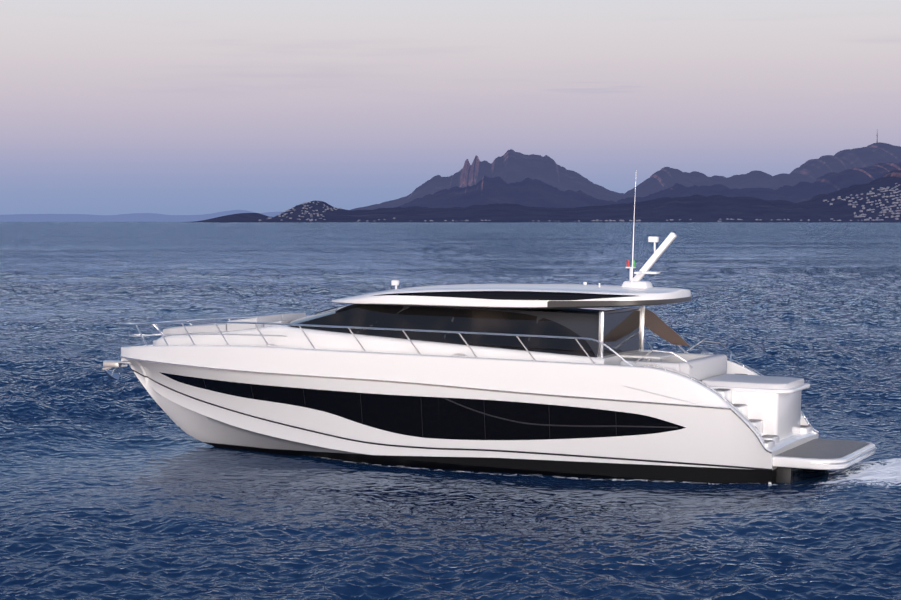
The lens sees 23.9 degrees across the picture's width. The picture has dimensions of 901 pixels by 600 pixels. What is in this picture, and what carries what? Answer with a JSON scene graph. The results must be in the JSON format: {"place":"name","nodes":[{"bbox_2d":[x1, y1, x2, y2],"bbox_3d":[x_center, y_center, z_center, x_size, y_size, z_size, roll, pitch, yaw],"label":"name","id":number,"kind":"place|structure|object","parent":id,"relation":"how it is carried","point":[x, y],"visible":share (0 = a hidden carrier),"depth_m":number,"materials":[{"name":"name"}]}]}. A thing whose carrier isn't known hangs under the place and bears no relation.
{"place":"outdoors","nodes":[
{"label":"outdoors","id":0,"kind":"place"},
{"bbox_2d":[0,210,281,221],"bbox_3d":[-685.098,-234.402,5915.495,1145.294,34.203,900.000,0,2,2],"label":"hills","id":1,"kind":"structure","parent":0,"point":[143,217],"depth_m":5693.06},
{"bbox_2d":[0,222,900,599],"label":"sea water","id":2,"kind":"structure","parent":0,"point":[124,486],"depth_m":46.30,"materials":[{"name":"blue liquid"}]},
{"bbox_2d":[102,180,876,484],"bbox_3d":[0.130,0.714,47.242,18.250,7.312,4.530,2,3,22],"label":"yacht","id":3,"kind":"object","parent":2,"relation":"on","point":[575,380],"visible":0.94,"depth_m":45.16,"materials":[{"name":"white paint"}]},
{"bbox_2d":[0,0,900,214],"label":"sky","id":4,"kind":"structure","parent":0,"point":[108,107],"materials":[{"name":"purple"}]},
{"bbox_2d":[194,170,900,222],"bbox_3d":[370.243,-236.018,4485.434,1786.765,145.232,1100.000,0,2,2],"label":"hills","id":5,"kind":"structure","parent":0,"point":[711,208],"depth_m":4202.89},
{"bbox_2d":[259,183,900,221],"bbox_3d":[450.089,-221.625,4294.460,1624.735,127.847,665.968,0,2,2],"label":"hillside houses","id":6,"kind":"structure","parent":5,"relation":"on","point":[862,206],"depth_m":4173.54,"materials":[{"name":"white"}]},
{"bbox_2d":[351,142,900,210],"bbox_3d":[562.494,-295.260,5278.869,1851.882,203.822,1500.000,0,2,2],"label":"mountain ridge","id":7,"kind":"structure","parent":0,"point":[510,166],"depth_m":5112.94,"materials":[{"name":"grey stone"}]},
{"bbox_2d":[394,162,900,207],"bbox_3d":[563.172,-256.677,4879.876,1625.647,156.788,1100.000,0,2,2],"label":"mountain ridge","id":8,"kind":"structure","parent":0,"point":[528,191],"depth_m":4743.13,"materials":[{"name":"grey stone"}]}
]}

